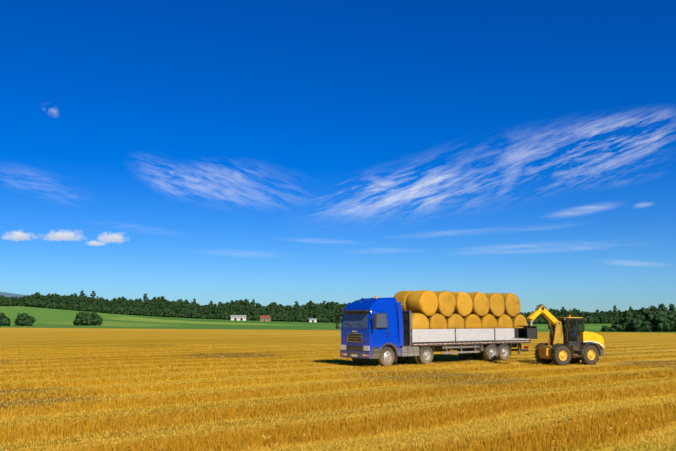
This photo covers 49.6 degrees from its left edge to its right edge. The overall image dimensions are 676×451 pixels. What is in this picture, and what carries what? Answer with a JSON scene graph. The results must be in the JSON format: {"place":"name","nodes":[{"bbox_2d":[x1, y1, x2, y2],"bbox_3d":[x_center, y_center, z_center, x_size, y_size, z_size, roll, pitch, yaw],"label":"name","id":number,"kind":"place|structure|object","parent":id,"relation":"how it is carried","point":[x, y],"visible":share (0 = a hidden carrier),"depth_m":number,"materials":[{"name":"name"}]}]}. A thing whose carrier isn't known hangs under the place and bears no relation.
{"place":"outdoors","nodes":[
{"label":"outdoors","id":0,"kind":"place"},
{"bbox_2d":[0,292,613,313],"bbox_3d":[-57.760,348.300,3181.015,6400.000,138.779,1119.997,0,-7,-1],"label":"hills","id":1,"kind":"structure","parent":0,"point":[5,294],"depth_m":2910.52,"materials":[{"name":"green plant"}]},
{"bbox_2d":[0,306,675,450],"bbox_3d":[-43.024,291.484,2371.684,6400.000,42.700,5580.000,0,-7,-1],"label":"field ground","id":2,"kind":"structure","parent":0,"point":[49,327],"depth_m":35.26,"materials":[{"name":"yellow plant"}]},
{"bbox_2d":[0,298,5,305],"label":"forest bush","id":3,"kind":"object","parent":2,"relation":"on","point":[2,302],"visible":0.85,"depth_m":673.03,"materials":[{"name":"green plant"}]},
{"bbox_2d":[0,312,9,325],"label":"field bush","id":4,"kind":"object","parent":2,"relation":"on","point":[2,315],"visible":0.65,"depth_m":345.65,"materials":[{"name":"green plant"}]},
{"bbox_2d":[0,317,10,325],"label":"field bush","id":5,"kind":"object","parent":2,"relation":"on","point":[3,322],"visible":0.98,"depth_m":342.45,"materials":[{"name":"green plant"}]},
{"bbox_2d":[4,298,14,305],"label":"forest bush","id":6,"kind":"object","parent":2,"relation":"on","point":[9,302],"visible":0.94,"depth_m":672.16,"materials":[{"name":"green plant"}]},
{"bbox_2d":[13,300,21,305],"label":"forest bush","id":7,"kind":"object","parent":2,"relation":"on","point":[17,303],"visible":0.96,"depth_m":672.43,"materials":[{"name":"green plant"}]},
{"bbox_2d":[14,313,35,325],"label":"field bush","id":8,"kind":"object","parent":2,"relation":"on","point":[22,317],"visible":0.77,"depth_m":344.67,"materials":[{"name":"green plant"}]},
{"bbox_2d":[22,297,33,306],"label":"forest bush","id":9,"kind":"object","parent":2,"relation":"on","point":[26,301],"visible":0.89,"depth_m":673.98,"materials":[{"name":"green plant"}]},
{"bbox_2d":[24,319,32,325],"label":"field bush","id":10,"kind":"object","parent":2,"relation":"on","point":[28,322],"visible":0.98,"depth_m":343.33,"materials":[{"name":"green plant"}]},
{"bbox_2d":[27,299,37,306],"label":"forest bush","id":11,"kind":"object","parent":2,"relation":"on","point":[32,303],"visible":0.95,"depth_m":672.65,"materials":[{"name":"green plant"}]},
{"bbox_2d":[33,299,43,307],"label":"forest bush","id":12,"kind":"object","parent":2,"relation":"on","point":[37,304],"visible":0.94,"depth_m":673.39,"materials":[{"name":"green plant"}]},
{"bbox_2d":[40,300,50,307],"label":"forest bush","id":13,"kind":"object","parent":2,"relation":"on","point":[46,303],"visible":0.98,"depth_m":672.93,"materials":[{"name":"green plant"}]},
{"bbox_2d":[49,302,59,308],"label":"forest bush","id":14,"kind":"object","parent":2,"relation":"on","point":[54,305],"visible":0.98,"depth_m":672.25,"materials":[{"name":"green plant"}]},
{"bbox_2d":[57,301,65,309],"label":"forest bush","id":15,"kind":"object","parent":2,"relation":"on","point":[62,305],"visible":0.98,"depth_m":673.92,"materials":[{"name":"green plant"}]},
{"bbox_2d":[64,304,70,309],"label":"forest bush","id":16,"kind":"object","parent":2,"relation":"on","point":[67,307],"visible":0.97,"depth_m":674.59,"materials":[{"name":"green plant"}]},
{"bbox_2d":[70,304,78,310],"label":"forest bush","id":17,"kind":"object","parent":2,"relation":"on","point":[74,307],"visible":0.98,"depth_m":673.87,"materials":[{"name":"green plant"}]},
{"bbox_2d":[73,318,82,325],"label":"field bush","id":18,"kind":"object","parent":2,"relation":"on","point":[79,324],"visible":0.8,"depth_m":348.25,"materials":[{"name":"green plant"}]},
{"bbox_2d":[74,311,90,325],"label":"field bush","id":19,"kind":"object","parent":2,"relation":"on","point":[80,315],"visible":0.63,"depth_m":348.68,"materials":[{"name":"green plant"}]},
{"bbox_2d":[78,304,86,310],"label":"forest bush","id":20,"kind":"object","parent":2,"relation":"on","point":[82,307],"visible":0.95,"depth_m":672.64,"materials":[{"name":"green plant"}]},
{"bbox_2d":[81,315,96,325],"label":"field bush","id":21,"kind":"object","parent":2,"relation":"on","point":[88,320],"visible":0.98,"depth_m":346.84,"materials":[{"name":"green plant"}]},
{"bbox_2d":[87,305,94,311],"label":"forest bush","id":22,"kind":"object","parent":2,"relation":"on","point":[90,308],"visible":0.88,"depth_m":673.94,"materials":[{"name":"green plant"}]},
{"bbox_2d":[91,311,101,325],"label":"field bush","id":23,"kind":"object","parent":2,"relation":"on","point":[96,316],"visible":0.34,"depth_m":352.10,"materials":[{"name":"green plant"}]},
{"bbox_2d":[92,305,100,312],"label":"forest bush","id":24,"kind":"object","parent":2,"relation":"on","point":[97,308],"visible":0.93,"depth_m":673.52,"materials":[{"name":"green plant"}]},
{"bbox_2d":[93,318,102,325],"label":"field bush","id":25,"kind":"object","parent":2,"relation":"on","point":[100,322],"visible":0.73,"depth_m":350.59,"materials":[{"name":"green plant"}]},
{"bbox_2d":[99,305,109,313],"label":"forest bush","id":26,"kind":"object","parent":2,"relation":"on","point":[104,308],"visible":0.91,"depth_m":672.08,"materials":[{"name":"green plant"}]},
{"bbox_2d":[106,306,115,313],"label":"forest bush","id":27,"kind":"object","parent":2,"relation":"on","point":[110,310],"visible":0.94,"depth_m":672.70,"materials":[{"name":"green plant"}]},
{"bbox_2d":[114,306,124,313],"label":"forest bush","id":28,"kind":"object","parent":2,"relation":"on","point":[117,310],"visible":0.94,"depth_m":673.39,"materials":[{"name":"green plant"}]},
{"bbox_2d":[117,298,121,306],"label":"forest tree","id":29,"kind":"object","parent":2,"relation":"on","point":[119,301],"visible":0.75,"depth_m":680.51,"materials":[{"name":"green plant"}]},
{"bbox_2d":[120,307,126,314],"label":"forest bush","id":30,"kind":"object","parent":2,"relation":"on","point":[123,312],"visible":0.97,"depth_m":673.29,"materials":[{"name":"green plant"}]},
{"bbox_2d":[126,307,134,314],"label":"forest bush","id":31,"kind":"object","parent":2,"relation":"on","point":[130,311],"visible":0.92,"depth_m":671.67,"materials":[{"name":"green plant"}]},
{"bbox_2d":[128,301,136,307],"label":"forest tree","id":32,"kind":"object","parent":2,"relation":"on","point":[132,304],"visible":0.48,"depth_m":680.21,"materials":[{"name":"green plant"}]},
{"bbox_2d":[133,307,142,315],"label":"forest bush","id":33,"kind":"object","parent":2,"relation":"on","point":[138,311],"visible":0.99,"depth_m":672.63,"materials":[{"name":"green plant"}]},
{"bbox_2d":[142,308,150,315],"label":"forest bush","id":34,"kind":"object","parent":2,"relation":"on","point":[145,311],"visible":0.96,"depth_m":673.93,"materials":[{"name":"green plant"}]},
{"bbox_2d":[144,300,151,309],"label":"forest tree","id":35,"kind":"object","parent":2,"relation":"on","point":[146,303],"visible":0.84,"depth_m":681.56,"materials":[{"name":"green plant"}]},
{"bbox_2d":[148,309,154,315],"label":"forest bush","id":36,"kind":"object","parent":2,"relation":"on","point":[152,312],"visible":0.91,"depth_m":674.39,"materials":[{"name":"green plant"}]},
{"bbox_2d":[151,301,157,309],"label":"forest tree","id":37,"kind":"object","parent":2,"relation":"on","point":[154,304],"visible":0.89,"depth_m":680.26,"materials":[{"name":"green plant"}]},
{"bbox_2d":[154,309,163,316],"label":"forest bush","id":38,"kind":"object","parent":2,"relation":"on","point":[157,312],"visible":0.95,"depth_m":673.54,"materials":[{"name":"green plant"}]},
{"bbox_2d":[159,301,165,316],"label":"forest tree","id":39,"kind":"object","parent":2,"relation":"on","point":[162,306],"visible":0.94,"depth_m":677.53,"materials":[{"name":"green plant"}]},
{"bbox_2d":[160,308,171,316],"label":"forest bush","id":40,"kind":"object","parent":2,"relation":"on","point":[166,313],"visible":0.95,"depth_m":673.36,"materials":[{"name":"green plant"}]},
{"bbox_2d":[169,311,178,317],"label":"forest bush","id":41,"kind":"object","parent":2,"relation":"on","point":[173,314],"visible":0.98,"depth_m":674.47,"materials":[{"name":"green plant"}]},
{"bbox_2d":[177,312,184,317],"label":"forest bush","id":42,"kind":"object","parent":2,"relation":"on","point":[180,315],"visible":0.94,"depth_m":675.89,"materials":[{"name":"green plant"}]},
{"bbox_2d":[183,310,190,317],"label":"forest bush","id":43,"kind":"object","parent":2,"relation":"on","point":[187,312],"visible":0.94,"depth_m":677.06,"materials":[{"name":"green plant"}]},
{"bbox_2d":[188,310,199,318],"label":"forest bush","id":44,"kind":"object","parent":2,"relation":"on","point":[193,315],"visible":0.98,"depth_m":675.85,"materials":[{"name":"green plant"}]},
{"bbox_2d":[196,311,205,318],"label":"forest bush","id":45,"kind":"object","parent":2,"relation":"on","point":[201,315],"visible":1,"depth_m":675.71,"materials":[{"name":"green plant"}]},
{"bbox_2d":[206,312,214,318],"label":"forest bush","id":46,"kind":"object","parent":2,"relation":"on","point":[210,315],"visible":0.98,"depth_m":676.67,"materials":[{"name":"green plant"}]},
{"bbox_2d":[211,305,217,314],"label":"forest tree","id":47,"kind":"object","parent":2,"relation":"on","point":[214,310],"visible":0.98,"depth_m":683.85,"materials":[{"name":"green plant"}]},
{"bbox_2d":[214,313,220,319],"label":"forest bush","id":48,"kind":"object","parent":2,"relation":"on","point":[217,316],"visible":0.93,"depth_m":678.77,"materials":[{"name":"green plant"}]},
{"bbox_2d":[221,303,226,310],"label":"forest tree","id":49,"kind":"object","parent":2,"relation":"on","point":[223,306],"visible":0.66,"depth_m":685.00,"materials":[{"name":"green plant"}]},
{"bbox_2d":[220,312,229,319],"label":"forest bush","id":50,"kind":"object","parent":2,"relation":"on","point":[225,315],"visible":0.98,"depth_m":677.16,"materials":[{"name":"green plant"}]},
{"bbox_2d":[230,315,245,320],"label":"white barn","id":51,"kind":"structure","parent":2,"relation":"on","point":[239,317],"depth_m":629.78,"materials":[{"name":"grey paint"}]},
{"bbox_2d":[237,306,242,313],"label":"forest tree","id":52,"kind":"object","parent":2,"relation":"on","point":[239,309],"visible":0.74,"depth_m":682.15,"materials":[{"name":"green plant"}]},
{"bbox_2d":[242,299,248,305],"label":"forest tree","id":53,"kind":"object","parent":2,"relation":"on","point":[245,302],"visible":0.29,"depth_m":702.12,"materials":[{"name":"green plant"}]},
{"bbox_2d":[246,314,251,320],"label":"tree","id":54,"kind":"object","parent":2,"relation":"on","point":[248,317],"visible":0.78,"depth_m":680.25,"materials":[{"name":"green plant"}]},
{"bbox_2d":[247,307,256,320],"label":"forest tree","id":55,"kind":"object","parent":2,"relation":"on","point":[251,311],"visible":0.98,"depth_m":683.17,"materials":[{"name":"green plant"}]},
{"bbox_2d":[252,314,260,320],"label":"forest bush","id":56,"kind":"object","parent":2,"relation":"on","point":[256,317],"visible":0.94,"depth_m":680.81,"materials":[{"name":"green plant"}]},
{"bbox_2d":[260,315,270,320],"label":"farm house","id":57,"kind":"structure","parent":2,"relation":"on","point":[265,318],"depth_m":636.84,"materials":[{"name":"brick"}]},
{"bbox_2d":[273,313,281,321],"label":"forest bush","id":58,"kind":"object","parent":2,"relation":"on","point":[278,317],"visible":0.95,"depth_m":680.11,"materials":[{"name":"green plant"}]},
{"bbox_2d":[281,313,290,321],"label":"forest bush","id":59,"kind":"object","parent":2,"relation":"on","point":[285,317],"visible":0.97,"depth_m":683.10,"materials":[{"name":"green plant"}]},
{"bbox_2d":[286,305,291,313],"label":"forest tree","id":60,"kind":"object","parent":2,"relation":"on","point":[289,309],"visible":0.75,"depth_m":692.09,"materials":[{"name":"green plant"}]},
{"bbox_2d":[288,315,295,321],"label":"forest bush","id":61,"kind":"object","parent":2,"relation":"on","point":[293,319],"visible":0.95,"depth_m":683.08,"materials":[{"name":"green plant"}]},
{"bbox_2d":[295,314,303,321],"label":"forest bush","id":62,"kind":"object","parent":2,"relation":"on","point":[297,317],"visible":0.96,"depth_m":683.76,"materials":[{"name":"green plant"}]},
{"bbox_2d":[301,315,309,321],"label":"forest bush","id":63,"kind":"object","parent":2,"relation":"on","point":[305,318],"visible":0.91,"depth_m":683.11,"materials":[{"name":"green plant"}]},
{"bbox_2d":[308,303,313,314],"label":"forest tree","id":64,"kind":"object","parent":2,"relation":"on","point":[311,307],"visible":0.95,"depth_m":692.33,"materials":[{"name":"green plant"}]},
{"bbox_2d":[308,318,316,321],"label":"house","id":65,"kind":"structure","parent":2,"relation":"on","point":[312,319],"depth_m":646.68,"materials":[{"name":"grey paint"}]},
{"bbox_2d":[315,314,323,322],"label":"forest bush","id":66,"kind":"object","parent":2,"relation":"on","point":[319,319],"visible":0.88,"depth_m":684.12,"materials":[{"name":"green plant"}]},
{"bbox_2d":[322,316,329,322],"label":"forest bush","id":67,"kind":"object","parent":2,"relation":"on","point":[325,319],"visible":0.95,"depth_m":684.54,"materials":[{"name":"green plant"}]},
{"bbox_2d":[326,311,331,321],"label":"forest tree","id":68,"kind":"object","parent":2,"relation":"on","point":[329,315],"visible":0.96,"depth_m":689.06,"materials":[{"name":"green plant"}]},
{"bbox_2d":[0,356,673,450],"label":"loose straw","id":69,"kind":"object","parent":2,"relation":"on","point":[369,388],"visible":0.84,"depth_m":22.37,"materials":[{"name":"yellow plant"}]},
{"bbox_2d":[0,343,675,450],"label":"stubble blades","id":70,"kind":"object","parent":2,"relation":"on","point":[572,438],"visible":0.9,"depth_m":19.58,"materials":[{"name":"plant"}]},
{"bbox_2d":[352,344,509,365],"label":"truck wheels","id":71,"kind":"object","parent":2,"relation":"on","point":[492,352],"visible":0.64,"depth_m":42.29,"materials":[{"name":"black rubber"}]},
{"bbox_2d":[384,343,528,355],"bbox_3d":[6.372,7.351,43.699,13.170,0.950,2.460,6,-10,-39],"label":"truck chassis","id":72,"kind":"object","parent":71,"relation":"on","point":[414,350],"visible":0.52,"depth_m":43.10,"materials":[{"name":"grey metal"}]},
{"bbox_2d":[336,296,403,361],"bbox_3d":[1.782,5.594,40.174,2.250,3.280,2.503,6,-10,-39],"label":"truck cab","id":73,"kind":"object","parent":72,"relation":"on","point":[374,338],"visible":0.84,"depth_m":39.49,"materials":[{"name":"blue metal"}]},
{"bbox_2d":[398,310,530,346],"bbox_3d":[7.370,6.232,44.661,10.800,1.980,2.540,6,-10,-39],"label":"truck bed","id":74,"kind":"object","parent":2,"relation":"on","point":[428,337],"visible":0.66,"depth_m":42.49,"materials":[{"name":"grey metal"}]},
{"bbox_2d":[411,313,428,328],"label":"straw bale","id":75,"kind":"object","parent":74,"relation":"on","point":[420,321],"visible":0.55,"depth_m":40.98},
{"bbox_2d":[407,290,437,316],"bbox_3d":[4.862,4.482,42.021,1.723,1.692,1.538,-28,12,-38],"label":"straw bale","id":76,"kind":"object","parent":75,"relation":"on","point":[424,302],"visible":0.91,"depth_m":41.59},
{"bbox_2d":[426,313,447,328],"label":"straw bale","id":77,"kind":"object","parent":74,"relation":"on","point":[437,321],"visible":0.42,"depth_m":41.88},
{"bbox_2d":[445,313,464,334],"bbox_3d":[6.603,5.959,43.305,1.501,1.721,1.719,-9,28,50],"label":"straw bale","id":78,"kind":"object","parent":74,"relation":"on","point":[455,320],"visible":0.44,"depth_m":42.85},
{"bbox_2d":[434,291,456,316],"bbox_3d":[6.025,4.604,42.980,1.780,1.737,1.547,-28,13,-38],"label":"straw bale","id":79,"kind":"object","parent":78,"relation":"on","point":[446,303],"visible":0.64,"depth_m":42.47},
{"bbox_2d":[462,314,482,328],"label":"straw bale","id":80,"kind":"object","parent":74,"relation":"on","point":[472,321],"visible":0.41,"depth_m":43.75},
{"bbox_2d":[451,291,472,316],"bbox_3d":[7.203,4.729,43.905,1.698,1.669,1.512,43,-31,-28],"label":"straw bale","id":81,"kind":"object","parent":80,"relation":"on","point":[464,306],"visible":0.55,"depth_m":43.43},
{"bbox_2d":[467,292,489,317],"bbox_3d":[8.386,4.856,44.859,1.524,1.696,1.735,-9,-47,50],"label":"straw bale","id":82,"kind":"object","parent":80,"relation":"on","point":[481,303],"visible":0.64,"depth_m":44.39},
{"bbox_2d":[479,314,497,328],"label":"straw bale","id":83,"kind":"object","parent":74,"relation":"on","point":[488,321],"visible":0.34,"depth_m":44.72},
{"bbox_2d":[484,293,505,316],"bbox_3d":[9.563,4.974,45.801,1.755,1.708,1.577,25,-21,-35],"label":"straw bale","id":84,"kind":"object","parent":83,"relation":"on","point":[497,305],"visible":0.52,"depth_m":45.29},
{"bbox_2d":[495,313,512,327],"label":"straw bale","id":85,"kind":"object","parent":74,"relation":"on","point":[504,320],"visible":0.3,"depth_m":45.68},
{"bbox_2d":[511,313,527,327],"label":"straw bale","id":86,"kind":"object","parent":74,"relation":"on","point":[519,320],"visible":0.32,"depth_m":46.54},
{"bbox_2d":[499,292,520,317],"bbox_3d":[10.739,5.103,46.755,1.780,1.729,1.549,32,-25,-32],"label":"straw bale","id":87,"kind":"object","parent":86,"relation":"on","point":[512,305],"visible":0.59,"depth_m":46.27},
{"bbox_2d":[534,344,599,365],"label":"loader wheels","id":88,"kind":"object","parent":2,"relation":"on","point":[561,355],"visible":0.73,"depth_m":40.67,"materials":[{"name":"black rubber"}]},
{"bbox_2d":[534,325,603,358],"bbox_3d":[13.069,6.534,41.367,3.807,1.852,1.824,3,-8,-23],"label":"loader body","id":89,"kind":"object","parent":2,"relation":"on","point":[588,338],"visible":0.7,"depth_m":40.86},
{"bbox_2d":[514,304,563,345],"bbox_3d":[11.144,5.556,40.669,3.101,2.351,1.166,3,-8,-23],"label":"loader boom","id":90,"kind":"object","parent":89,"relation":"attached to","point":[528,331],"visible":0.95,"depth_m":40.77,"materials":[{"name":"yellow metal"}]},
{"bbox_2d":[548,315,584,345],"bbox_3d":[13.030,5.926,41.430,1.410,1.720,1.767,3,-8,-23],"label":"loader cab","id":91,"kind":"object","parent":89,"relation":"on","point":[572,338],"visible":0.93,"depth_m":41.22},
{"bbox_2d":[584,315,593,323],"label":"forest bush","id":92,"kind":"object","parent":2,"relation":"on","point":[590,319],"visible":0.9,"depth_m":698.35,"materials":[{"name":"green plant"}]},
{"bbox_2d":[592,317,599,323],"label":"forest bush","id":93,"kind":"object","parent":2,"relation":"on","point":[596,321],"visible":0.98,"depth_m":698.86,"materials":[{"name":"green plant"}]},
{"bbox_2d":[599,316,608,323],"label":"forest bush","id":94,"kind":"object","parent":2,"relation":"on","point":[603,319],"visible":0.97,"depth_m":697.62,"materials":[{"name":"green plant"}]},
{"bbox_2d":[601,326,609,331],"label":"clump tree","id":95,"kind":"object","parent":2,"relation":"on","point":[605,328],"visible":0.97,"depth_m":170.28,"materials":[{"name":"green plant"}]},
{"bbox_2d":[607,317,615,323],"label":"forest bush","id":96,"kind":"object","parent":2,"relation":"on","point":[610,320],"visible":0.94,"depth_m":699.41,"materials":[{"name":"green plant"}]},
{"bbox_2d":[609,324,618,331],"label":"clump tree","id":97,"kind":"object","parent":2,"relation":"on","point":[612,327],"visible":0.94,"depth_m":169.46,"materials":[{"name":"green plant"}]},
{"bbox_2d":[613,316,618,322],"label":"tree","id":98,"kind":"object","parent":2,"relation":"on","point":[616,318],"visible":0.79,"depth_m":699.84,"materials":[{"name":"green plant"}]},
{"bbox_2d":[613,317,628,331],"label":"clump tree","id":99,"kind":"object","parent":2,"relation":"on","point":[621,326],"visible":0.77,"depth_m":169.10,"materials":[{"name":"green plant"}]},
{"bbox_2d":[618,309,646,331],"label":"clump tree","id":100,"kind":"object","parent":2,"relation":"on","point":[628,314],"visible":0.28,"depth_m":171.39,"materials":[{"name":"green plant"}]},
{"bbox_2d":[626,312,654,331],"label":"clump tree","id":101,"kind":"object","parent":2,"relation":"on","point":[635,323],"visible":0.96,"depth_m":166.97,"materials":[{"name":"green plant"}]},
{"bbox_2d":[636,307,646,327],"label":"clump tree","id":102,"kind":"object","parent":2,"relation":"on","point":[642,310],"visible":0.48,"depth_m":169.08,"materials":[{"name":"green plant"}]},
{"bbox_2d":[647,305,656,312],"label":"clump tree","id":103,"kind":"object","parent":2,"relation":"on","point":[652,308],"visible":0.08,"depth_m":172.51,"materials":[{"name":"green plant"}]},
{"bbox_2d":[642,309,670,331],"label":"clump tree","id":104,"kind":"object","parent":2,"relation":"on","point":[658,319],"visible":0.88,"depth_m":166.49,"materials":[{"name":"green plant"}]},
{"bbox_2d":[657,303,667,315],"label":"clump tree","id":105,"kind":"object","parent":2,"relation":"on","point":[661,307],"visible":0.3,"depth_m":169.27,"materials":[{"name":"green plant"}]},
{"bbox_2d":[665,312,675,331],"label":"clump tree","id":106,"kind":"object","parent":2,"relation":"on","point":[672,319],"visible":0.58,"depth_m":167.40,"materials":[{"name":"green plant"}]},
{"bbox_2d":[667,304,675,316],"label":"clump tree","id":107,"kind":"object","parent":2,"relation":"on","point":[672,309],"visible":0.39,"depth_m":173.63,"materials":[{"name":"green plant"}]},
{"bbox_2d":[0,0,675,312],"label":"sky","id":108,"kind":"structure","parent":0,"point":[284,152],"materials":[{"name":"blue"}]},
{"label":"straw bale","id":109,"kind":"object","parent":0,"visible":0},
{"bbox_2d":[393,290,414,309],"bbox_3d":[4.082,4.593,42.975,1.762,1.737,1.560,-31,14,-38],"label":"straw bale","id":110,"kind":"object","parent":109,"relation":"on","point":[401,296],"visible":0.25,"depth_m":42.42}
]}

